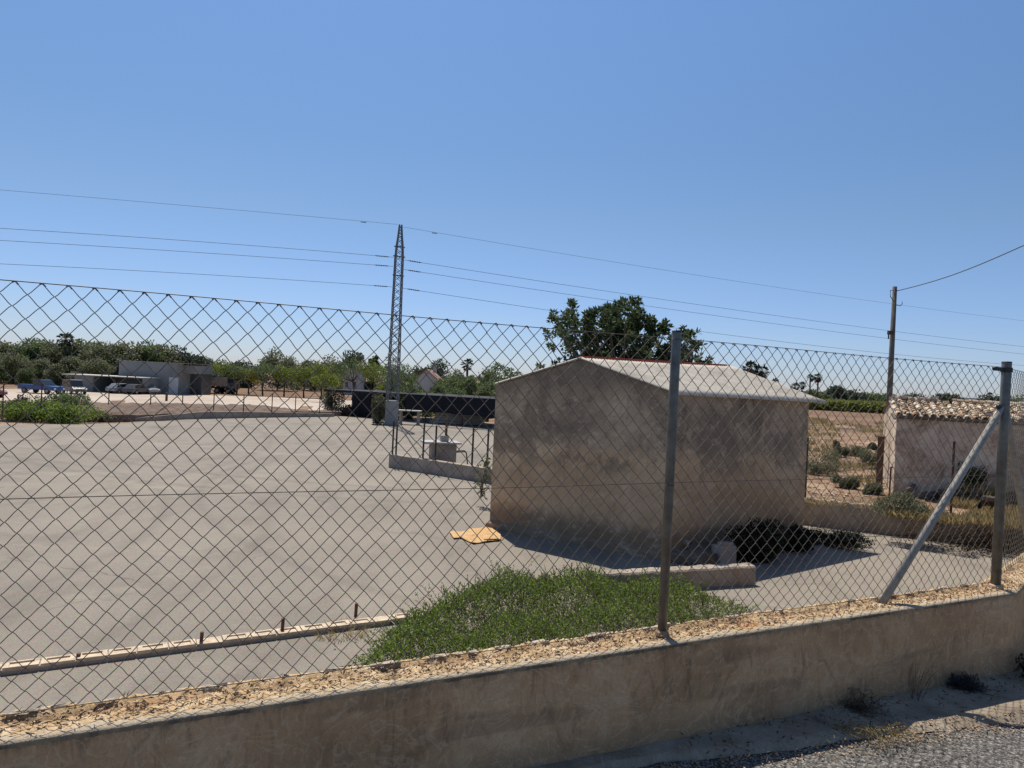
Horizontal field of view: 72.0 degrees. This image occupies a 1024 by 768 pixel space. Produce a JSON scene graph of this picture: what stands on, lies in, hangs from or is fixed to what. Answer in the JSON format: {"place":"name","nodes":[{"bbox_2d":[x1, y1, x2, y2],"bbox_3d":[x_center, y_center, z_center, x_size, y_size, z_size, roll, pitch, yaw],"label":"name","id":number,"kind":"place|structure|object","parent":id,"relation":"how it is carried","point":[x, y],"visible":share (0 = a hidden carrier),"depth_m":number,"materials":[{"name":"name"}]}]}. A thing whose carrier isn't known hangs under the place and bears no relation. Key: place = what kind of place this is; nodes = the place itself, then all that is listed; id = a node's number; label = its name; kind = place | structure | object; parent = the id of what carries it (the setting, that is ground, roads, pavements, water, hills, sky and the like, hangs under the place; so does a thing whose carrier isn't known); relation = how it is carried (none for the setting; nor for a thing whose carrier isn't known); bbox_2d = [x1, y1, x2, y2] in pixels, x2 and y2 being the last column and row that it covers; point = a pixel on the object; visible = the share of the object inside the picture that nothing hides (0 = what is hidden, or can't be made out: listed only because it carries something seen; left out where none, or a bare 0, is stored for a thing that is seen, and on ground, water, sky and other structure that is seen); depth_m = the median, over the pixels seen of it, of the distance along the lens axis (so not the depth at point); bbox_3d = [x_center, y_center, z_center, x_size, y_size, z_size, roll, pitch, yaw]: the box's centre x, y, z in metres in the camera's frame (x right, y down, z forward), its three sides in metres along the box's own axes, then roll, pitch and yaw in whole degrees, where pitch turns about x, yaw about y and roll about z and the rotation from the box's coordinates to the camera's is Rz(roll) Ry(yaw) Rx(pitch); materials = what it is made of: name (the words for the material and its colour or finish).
{"place":"outdoors","nodes":[
{"label":"outdoors","id":0,"kind":"place"},
{"bbox_2d":[0,389,351,417],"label":"dirt lot","id":1,"kind":"structure","parent":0,"point":[144,398],"depth_m":91.18,"materials":[{"name":"soil"}]},
{"bbox_2d":[17,380,64,393],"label":"pickup truck","id":2,"kind":"object","parent":1,"relation":"on","point":[50,385],"visible":0.82,"depth_m":87.66,"materials":[{"name":"blue paint"}]},
{"bbox_2d":[62,379,87,393],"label":"parked van","id":3,"kind":"object","parent":1,"relation":"on","point":[77,386],"visible":0.7,"depth_m":90.78,"materials":[{"name":"grey paint"}]},
{"bbox_2d":[63,374,158,393],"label":"carport","id":4,"kind":"object","parent":1,"relation":"on","point":[102,382],"visible":0.6,"depth_m":101.14,"materials":[{"name":"metal"}]},
{"bbox_2d":[122,384,149,394],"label":"parked car","id":5,"kind":"object","parent":1,"relation":"on","point":[127,388],"visible":0.8,"depth_m":98.18,"materials":[{"name":"grey paint"}]},
{"bbox_2d":[118,360,211,394],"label":"grey building","id":6,"kind":"structure","parent":1,"relation":"on","point":[178,385],"depth_m":104.47,"materials":[{"name":"paint"}]},
{"bbox_2d":[374,363,421,416],"bbox_3d":[-9.791,0.690,60.214,4.398,5.120,4.659,3,0,-33],"label":"leafy tree","id":7,"kind":"object","parent":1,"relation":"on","point":[406,380],"visible":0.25,"depth_m":59.74,"materials":[{"name":"green plant"}]},
{"bbox_2d":[0,378,475,397],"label":"ploughed field","id":8,"kind":"structure","parent":0,"point":[289,392],"depth_m":139.63,"materials":[{"name":"soil"}]},
{"bbox_2d":[5,338,47,378],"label":"leafy tree","id":9,"kind":"object","parent":8,"relation":"on","point":[25,351],"visible":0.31,"depth_m":122.99,"materials":[{"name":"green plant"}]},
{"bbox_2d":[36,339,83,378],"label":"leafy tree","id":10,"kind":"object","parent":8,"relation":"on","point":[52,351],"visible":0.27,"depth_m":124.06,"materials":[{"name":"green plant"}]},
{"bbox_2d":[76,340,116,373],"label":"leafy tree","id":11,"kind":"object","parent":8,"relation":"on","point":[94,351],"visible":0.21,"depth_m":121.95,"materials":[{"name":"green plant"}]},
{"bbox_2d":[96,340,142,375],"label":"leafy tree","id":12,"kind":"object","parent":8,"relation":"on","point":[122,350],"visible":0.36,"depth_m":120.57,"materials":[{"name":"green plant"}]},
{"bbox_2d":[118,340,168,375],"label":"leafy tree","id":13,"kind":"object","parent":8,"relation":"on","point":[145,355],"visible":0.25,"depth_m":124.42,"materials":[{"name":"green plant"}]},
{"bbox_2d":[211,375,239,393],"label":"cargo truck","id":14,"kind":"object","parent":8,"relation":"on","point":[231,382],"visible":0.38,"depth_m":116.86,"materials":[{"name":"paint"}]},
{"bbox_2d":[252,346,302,390],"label":"leafy tree","id":15,"kind":"object","parent":8,"relation":"on","point":[274,360],"visible":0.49,"depth_m":148.08,"materials":[{"name":"green plant"}]},
{"bbox_2d":[302,354,342,392],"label":"leafy tree","id":16,"kind":"object","parent":8,"relation":"on","point":[331,362],"visible":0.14,"depth_m":158.87,"materials":[{"name":"green plant"}]},
{"bbox_2d":[331,349,367,389],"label":"leafy tree","id":17,"kind":"object","parent":8,"relation":"on","point":[354,356],"visible":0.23,"depth_m":149.34,"materials":[{"name":"green plant"}]},
{"bbox_2d":[342,370,365,394],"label":"house","id":18,"kind":"structure","parent":8,"relation":"on","point":[361,386],"depth_m":145.01,"materials":[{"name":"grey concrete"}]},
{"bbox_2d":[822,385,852,400],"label":"tree","id":19,"kind":"object","parent":8,"relation":"on","point":[840,390],"visible":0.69,"depth_m":247.98,"materials":[{"name":"green plant"}]},
{"bbox_2d":[809,397,885,413],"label":"vineyard","id":20,"kind":"object","parent":8,"relation":"on","point":[841,404],"visible":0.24,"depth_m":109.58,"materials":[{"name":"green plant"}]},
{"bbox_2d":[412,365,443,391],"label":"house","id":21,"kind":"structure","parent":0,"point":[426,383],"depth_m":100.00,"materials":[{"name":"paint"}]},
{"bbox_2d":[430,412,483,424],"bbox_3d":[-3.280,2.067,42.495,3.228,0.645,0.996,3,0,0],"label":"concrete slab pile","id":22,"kind":"object","parent":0,"point":[475,420],"visible":0.73,"depth_m":42.05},
{"bbox_2d":[0,360,990,513],"bbox_3d":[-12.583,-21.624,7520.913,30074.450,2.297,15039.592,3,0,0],"label":"ground","id":23,"kind":"structure","parent":0,"point":[863,438],"depth_m":29.67,"materials":[{"name":"soil"}]},
{"bbox_2d":[0,340,22,382],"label":"leafy tree","id":24,"kind":"object","parent":23,"relation":"on","point":[2,348],"visible":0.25,"depth_m":120.86,"materials":[{"name":"green plant"}]},
{"bbox_2d":[0,352,33,383],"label":"leafy tree","id":25,"kind":"object","parent":23,"relation":"on","point":[13,361],"visible":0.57,"depth_m":115.03,"materials":[{"name":"green plant"}]},
{"bbox_2d":[15,367,38,384],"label":"leafy tree","id":26,"kind":"object","parent":23,"relation":"on","point":[25,374],"visible":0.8,"depth_m":111.45,"materials":[{"name":"green plant"}]},
{"bbox_2d":[26,357,51,382],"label":"leafy tree","id":27,"kind":"object","parent":23,"relation":"on","point":[40,365],"visible":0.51,"depth_m":115.89,"materials":[{"name":"green plant"}]},
{"bbox_2d":[0,399,108,423],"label":"weed mound","id":28,"kind":"object","parent":23,"relation":"on","point":[64,414],"visible":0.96,"depth_m":30.36,"materials":[{"name":"green plant"}]},
{"bbox_2d":[42,363,70,385],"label":"leafy tree","id":29,"kind":"object","parent":23,"relation":"on","point":[58,371],"visible":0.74,"depth_m":113.30,"materials":[{"name":"green plant"}]},
{"bbox_2d":[25,390,94,406],"bbox_3d":[-21.204,0.978,33.268,3.076,1.417,2.005,3,0,0],"label":"weed mound","id":30,"kind":"object","parent":23,"relation":"on","point":[63,397],"visible":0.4,"depth_m":33.16,"materials":[{"name":"green plant"}]},
{"bbox_2d":[45,355,82,385],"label":"leafy tree","id":31,"kind":"object","parent":23,"relation":"on","point":[74,360],"visible":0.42,"depth_m":115.18,"materials":[{"name":"green plant"}]},
{"bbox_2d":[77,358,116,374],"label":"leafy tree","id":32,"kind":"object","parent":23,"relation":"on","point":[90,368],"visible":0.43,"depth_m":115.54,"materials":[{"name":"green plant"}]},
{"bbox_2d":[148,343,181,362],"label":"leafy tree","id":33,"kind":"object","parent":23,"relation":"on","point":[167,348],"visible":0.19,"depth_m":127.77,"materials":[{"name":"green plant"}]},
{"bbox_2d":[162,345,201,363],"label":"leafy tree","id":34,"kind":"object","parent":23,"relation":"on","point":[186,355],"visible":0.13,"depth_m":130.25,"materials":[{"name":"green plant"}]},
{"bbox_2d":[77,402,341,421],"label":"earth bank","id":35,"kind":"structure","parent":23,"relation":"on","point":[151,409],"depth_m":36.08,"materials":[{"name":"soil"}]},
{"bbox_2d":[1,381,339,419],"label":"wire post fence","id":36,"kind":"object","parent":35,"relation":"on","point":[150,400],"visible":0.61,"depth_m":36.44,"materials":[{"name":"metal"}]},
{"bbox_2d":[208,362,235,386],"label":"tree","id":37,"kind":"object","parent":23,"relation":"on","point":[217,368],"visible":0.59,"depth_m":117.22,"materials":[{"name":"green plant"}]},
{"bbox_2d":[222,363,250,393],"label":"tree","id":38,"kind":"object","parent":23,"relation":"on","point":[236,374],"visible":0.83,"depth_m":116.72,"materials":[{"name":"green plant"}]},
{"bbox_2d":[245,363,279,395],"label":"tree","id":39,"kind":"object","parent":23,"relation":"on","point":[260,369],"visible":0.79,"depth_m":117.17,"materials":[{"name":"green plant"}]},
{"bbox_2d":[270,364,302,396],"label":"tree","id":40,"kind":"object","parent":23,"relation":"on","point":[282,370],"visible":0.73,"depth_m":117.59,"materials":[{"name":"green plant"}]},
{"bbox_2d":[286,365,318,397],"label":"tree","id":41,"kind":"object","parent":23,"relation":"on","point":[300,380],"visible":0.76,"depth_m":117.47,"materials":[{"name":"green plant"}]},
{"bbox_2d":[302,363,342,395],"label":"tree","id":42,"kind":"object","parent":23,"relation":"on","point":[321,369],"visible":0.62,"depth_m":117.22,"materials":[{"name":"green plant"}]},
{"bbox_2d":[309,372,343,401],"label":"tree","id":43,"kind":"object","parent":23,"relation":"on","point":[332,380],"visible":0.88,"depth_m":102.47,"materials":[{"name":"green plant"}]},
{"bbox_2d":[320,384,344,410],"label":"green bush","id":44,"kind":"object","parent":23,"relation":"on","point":[332,402],"visible":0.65,"depth_m":46.66,"materials":[{"name":"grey plant"}]},
{"bbox_2d":[329,357,377,399],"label":"tree","id":45,"kind":"object","parent":23,"relation":"on","point":[342,372],"visible":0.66,"depth_m":117.89,"materials":[{"name":"green plant"}]},
{"bbox_2d":[353,359,387,389],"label":"tree","id":46,"kind":"object","parent":23,"relation":"on","point":[377,373],"visible":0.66,"depth_m":116.80,"materials":[{"name":"green plant"}]},
{"bbox_2d":[383,346,406,409],"bbox_3d":[-8.113,-0.229,48.939,1.752,4.881,1.877,3,0,0],"label":"green bush","id":47,"kind":"object","parent":23,"relation":"on","point":[394,381],"visible":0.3,"depth_m":48.79,"materials":[{"name":"green plant"}]},
{"bbox_2d":[408,359,449,386],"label":"leafy tree","id":48,"kind":"object","parent":23,"relation":"on","point":[439,364],"visible":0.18,"depth_m":119.56,"materials":[{"name":"green plant"}]},
{"bbox_2d":[432,368,465,391],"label":"leafy tree","id":49,"kind":"object","parent":23,"relation":"on","point":[452,378],"visible":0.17,"depth_m":93.24,"materials":[{"name":"green plant"}]},
{"bbox_2d":[454,375,490,395],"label":"leafy tree","id":50,"kind":"object","parent":23,"relation":"on","point":[469,379],"visible":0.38,"depth_m":69.49,"materials":[{"name":"green plant"}]},
{"bbox_2d":[476,382,495,421],"bbox_3d":[-2.012,1.721,60.080,3.166,3.971,3.069,3,0,27],"label":"leafy tree","id":51,"kind":"object","parent":23,"relation":"on","point":[485,391],"visible":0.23,"depth_m":59.38,"materials":[{"name":"green plant"}]},
{"bbox_2d":[476,362,517,388],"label":"leafy tree","id":52,"kind":"object","parent":23,"relation":"on","point":[487,376],"visible":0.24,"depth_m":84.27,"materials":[{"name":"green plant"}]},
{"bbox_2d":[807,460,839,474],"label":"shrub","id":53,"kind":"object","parent":23,"relation":"on","point":[816,467],"visible":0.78,"depth_m":19.94,"materials":[{"name":"green plant"}]},
{"bbox_2d":[808,445,853,471],"bbox_3d":[9.444,2.218,21.433,1.814,0.825,1.197,3,0,19],"label":"shrub","id":54,"kind":"object","parent":23,"relation":"on","point":[831,457],"visible":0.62,"depth_m":21.20,"materials":[{"name":"green plant"}]},
{"bbox_2d":[831,473,860,488],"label":"shrub","id":55,"kind":"object","parent":23,"relation":"on","point":[841,484],"visible":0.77,"depth_m":16.94,"materials":[{"name":"green plant"}]},
{"bbox_2d":[857,447,876,466],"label":"shrub","id":56,"kind":"object","parent":23,"relation":"on","point":[864,452],"visible":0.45,"depth_m":22.42,"materials":[{"name":"green plant"}]},
{"bbox_2d":[861,481,883,494],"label":"shrub","id":57,"kind":"object","parent":23,"relation":"on","point":[875,485],"visible":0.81,"depth_m":16.07,"materials":[{"name":"green plant"}]},
{"bbox_2d":[876,436,885,484],"bbox_3d":[9.303,1.958,17.819,0.170,1.280,0.140,3,0,-23],"label":"rusty beam post","id":58,"kind":"object","parent":23,"relation":"on","point":[880,451],"visible":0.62,"depth_m":17.78,"materials":[{"name":"metal"}]},
{"bbox_2d":[884,286,902,435],"bbox_3d":[10.201,0.101,18.992,0.357,5.450,0.176,3,0,0],"label":"utility pole","id":59,"kind":"object","parent":23,"relation":"on","point":[891,332],"visible":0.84,"depth_m":18.95,"materials":[{"name":"brown wood"}]},
{"bbox_2d":[806,426,986,511],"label":"field stones","id":60,"kind":"object","parent":23,"relation":"on","point":[823,495],"visible":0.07,"depth_m":18.00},
{"bbox_2d":[870,489,933,520],"bbox_3d":[7.415,2.279,13.434,1.148,0.552,0.758,3,0,27],"label":"shrub","id":61,"kind":"object","parent":23,"relation":"on","point":[909,502],"visible":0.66,"depth_m":13.34,"materials":[{"name":"green plant"}]},
{"bbox_2d":[807,417,1021,530],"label":"dry grass","id":62,"kind":"structure","parent":23,"relation":"on","point":[926,516],"depth_m":13.69,"materials":[{"name":"plant"}]},
{"bbox_2d":[882,395,1023,497],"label":"old tiled building","id":63,"kind":"structure","parent":23,"relation":"on","point":[909,405],"depth_m":15.99,"materials":[{"name":"paint"}]},
{"bbox_2d":[905,483,1017,505],"bbox_3d":[10.125,2.474,15.200,2.939,0.375,1.007,3,0,28],"label":"stone heap","id":64,"kind":"object","parent":23,"relation":"on","point":[941,491],"visible":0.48,"depth_m":15.19,"materials":[{"name":"stone"}]},
{"bbox_2d":[955,461,988,489],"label":"dark shrub","id":65,"kind":"object","parent":64,"relation":"on","point":[973,482],"visible":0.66,"depth_m":15.34,"materials":[{"name":"green plant"}]},
{"bbox_2d":[947,495,977,508],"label":"grass tuft","id":66,"kind":"object","parent":23,"relation":"on","point":[966,505],"visible":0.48,"depth_m":14.72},
{"bbox_2d":[942,478,1014,507],"bbox_3d":[10.230,2.350,15.368,1.598,0.628,1.631,3,0,-45],"label":"grass tuft","id":67,"kind":"object","parent":23,"relation":"on","point":[980,504],"visible":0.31,"depth_m":15.07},
{"bbox_2d":[0,416,1015,712],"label":"yard","id":68,"kind":"structure","parent":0,"point":[364,550],"depth_m":10.91,"materials":[{"name":"concrete"}]},
{"bbox_2d":[0,603,426,675],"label":"brick kerb","id":69,"kind":"structure","parent":68,"relation":"on","point":[37,664],"depth_m":6.73,"materials":[{"name":"grey concrete"}]},
{"bbox_2d":[135,411,333,420],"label":"block wall","id":70,"kind":"structure","parent":68,"relation":"on","point":[219,415],"depth_m":38.01,"materials":[{"name":"concrete"}]},
{"bbox_2d":[311,618,369,641],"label":"dry grass","id":71,"kind":"structure","parent":68,"relation":"on","point":[349,634],"depth_m":7.27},
{"bbox_2d":[370,392,385,424],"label":"green bush","id":72,"kind":"object","parent":68,"relation":"on","point":[378,411],"visible":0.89,"depth_m":38.60,"materials":[{"name":"green plant"}]},
{"bbox_2d":[384,224,404,425],"bbox_3d":[-6.402,-3.261,38.891,0.752,11.053,0.752,3,0,-11],"label":"power pylon","id":73,"kind":"object","parent":68,"relation":"on","point":[390,405],"visible":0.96,"depth_m":38.72,"materials":[{"name":"metal"}]},
{"bbox_2d":[404,269,1018,353],"bbox_3d":[31.512,-4.166,58.716,84.825,0.940,0.076,3,0,-28],"label":"power line","id":74,"kind":"object","parent":73,"relation":"attached to","point":[672,309],"visible":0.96,"depth_m":47.73,"materials":[{"name":"metal"}]},
{"bbox_2d":[407,260,1023,346],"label":"power line","id":75,"kind":"object","parent":73,"relation":"attached to","point":[677,301],"visible":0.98,"depth_m":47.63,"materials":[{"name":"metal"}]},
{"bbox_2d":[323,389,495,425],"bbox_3d":[-2.852,1.556,43.508,19.582,1.739,5.218,3,0,31],"label":"shade canopy","id":76,"kind":"object","parent":68,"relation":"on","point":[443,403],"visible":0.49,"depth_m":42.06,"materials":[{"name":"fabric"}]},
{"bbox_2d":[398,373,421,418],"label":"green bush","id":77,"kind":"object","parent":68,"relation":"on","point":[408,416],"visible":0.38,"depth_m":45.59,"materials":[{"name":"green plant"}]},
{"bbox_2d":[420,419,461,462],"bbox_3d":[-2.083,1.777,20.635,1.096,1.522,0.719,3,0,-17],"label":"well head","id":78,"kind":"object","parent":68,"relation":"on","point":[450,449],"visible":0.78,"depth_m":20.43},
{"bbox_2d":[389,420,493,483],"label":"yard wall","id":79,"kind":"structure","parent":68,"relation":"on","point":[433,468],"depth_m":19.76,"materials":[{"name":"concrete"}]},
{"bbox_2d":[450,526,500,542],"bbox_3d":[-0.554,2.603,12.222,1.111,0.053,0.944,3,0,-37],"label":"torn cardboard","id":80,"kind":"object","parent":68,"relation":"on","point":[484,534],"visible":0.89,"depth_m":12.14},
{"bbox_2d":[473,452,490,499],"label":"climbing plant","id":81,"kind":"object","parent":68,"relation":"on","point":[480,485],"visible":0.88,"depth_m":15.13,"materials":[{"name":"green plant"}]},
{"bbox_2d":[0,553,1023,767],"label":"boundary wall","id":82,"kind":"structure","parent":68,"relation":"on","point":[539,704],"depth_m":3.16,"materials":[{"name":"concrete"}]},
{"bbox_2d":[0,279,1023,715],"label":"chain link fence","id":83,"kind":"object","parent":82,"relation":"on","point":[1000,417],"visible":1,"depth_m":3.32,"materials":[{"name":"metal"}]},
{"bbox_2d":[334,555,757,666],"bbox_3d":[0.449,2.426,7.813,5.278,0.581,3.406,3,0,-45],"label":"creeping plant","id":84,"kind":"object","parent":68,"relation":"on","point":[435,612],"visible":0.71,"depth_m":7.59,"materials":[{"name":"green plant"}]},
{"bbox_2d":[534,296,714,370],"bbox_3d":[3.658,0.009,23.222,6.111,5.999,5.920,3,0,0],"label":"broadleaf tree","id":85,"kind":"object","parent":68,"relation":"on","point":[609,315],"visible":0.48,"depth_m":22.58,"materials":[{"name":"green plant"}]},
{"bbox_2d":[486,356,827,559],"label":"shed","id":86,"kind":"structure","parent":68,"relation":"on","point":[548,458],"depth_m":12.08,"materials":[{"name":"beige concrete"}]},
{"bbox_2d":[589,562,755,594],"bbox_3d":[2.226,2.639,9.631,2.525,0.278,0.219,3,0,-20],"label":"wall stub","id":87,"kind":"object","parent":68,"relation":"on","point":[703,572],"depth_m":9.70,"materials":[{"name":"concrete"}]},
{"bbox_2d":[670,540,742,565],"bbox_3d":[3.077,2.693,11.371,1.496,0.258,0.679,3,0,-38],"label":"concrete rubble slab","id":88,"kind":"object","parent":68,"relation":"on","point":[692,559],"depth_m":10.97,"materials":[{"name":"concrete"}]},
{"bbox_2d":[711,541,736,563],"bbox_3d":[3.354,2.665,11.164,0.318,0.348,0.259,3,0,-18],"label":"concrete block","id":89,"kind":"object","parent":68,"relation":"on","point":[726,556],"depth_m":11.06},
{"bbox_2d":[723,516,790,562],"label":"dark weeds","id":90,"kind":"object","parent":68,"relation":"on","point":[744,534],"visible":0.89,"depth_m":11.32,"materials":[{"name":"green plant"}]},
{"bbox_2d":[778,531,817,551],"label":"dark weeds","id":91,"kind":"object","parent":68,"relation":"on","point":[807,546],"visible":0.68,"depth_m":12.12,"materials":[{"name":"green plant"}]},
{"bbox_2d":[786,523,876,549],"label":"dark weeds","id":92,"kind":"object","parent":68,"relation":"on","point":[823,537],"visible":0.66,"depth_m":12.86,"materials":[{"name":"green plant"}]},
{"bbox_2d":[803,437,1023,550],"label":"wall","id":93,"kind":"structure","parent":68,"relation":"on","point":[820,516],"depth_m":14.28,"materials":[{"name":"concrete"}]},
{"bbox_2d":[855,516,1023,554],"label":"dead creeper","id":94,"kind":"object","parent":68,"relation":"on","point":[983,539],"visible":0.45,"depth_m":13.24,"materials":[{"name":"plant"}]},
{"bbox_2d":[857,530,1023,560],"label":"leaf litter","id":95,"kind":"object","parent":68,"relation":"on","point":[975,547],"visible":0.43,"depth_m":12.95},
{"bbox_2d":[0,0,1023,399],"label":"sky","id":96,"kind":"structure","parent":0,"point":[856,149],"materials":[{"name":"blue"}]},
{"bbox_2d":[525,670,1023,767],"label":"pavement","id":97,"kind":"structure","parent":0,"point":[1009,699],"depth_m":3.75,"materials":[{"name":"concrete"}]},
{"bbox_2d":[680,671,1023,767],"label":"dry leaf litter","id":98,"kind":"object","parent":97,"relation":"on","point":[723,750],"visible":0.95,"depth_m":3.71,"materials":[{"name":"plant"}]},
{"bbox_2d":[840,688,907,721],"bbox_3d":[1.926,1.760,3.916,0.294,0.098,0.370,3,0,-30],"label":"dry weed","id":99,"kind":"object","parent":97,"relation":"on","point":[860,706],"visible":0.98,"depth_m":3.89,"materials":[{"name":"plant"}]},
{"bbox_2d":[803,711,953,749],"bbox_3d":[1.842,1.785,3.635,0.759,0.038,0.373,3,0,0],"label":"dry weed","id":100,"kind":"object","parent":97,"relation":"on","point":[847,726],"visible":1,"depth_m":3.62,"materials":[{"name":"brown plant"}]},
{"bbox_2d":[946,671,997,695],"bbox_3d":[2.802,1.832,4.339,0.286,0.076,0.248,3,0,0],"label":"dark weed clump","id":101,"kind":"object","parent":97,"relation":"on","point":[966,683],"visible":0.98,"depth_m":4.31,"materials":[{"name":"plant"}]},
{"bbox_2d":[639,722,1023,767],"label":"road","id":102,"kind":"structure","parent":0,"point":[1000,749],"depth_m":3.51,"materials":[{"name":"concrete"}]},
{"bbox_2d":[541,709,1023,767],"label":"gravel crumbs","id":103,"kind":"object","parent":102,"relation":"on","point":[827,746],"visible":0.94,"depth_m":3.58,"materials":[{"name":"gravel"}]},
{"bbox_2d":[808,410,883,426],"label":"ploughed field","id":104,"kind":"structure","parent":0,"point":[859,417],"depth_m":78.87,"materials":[{"name":"soil"}]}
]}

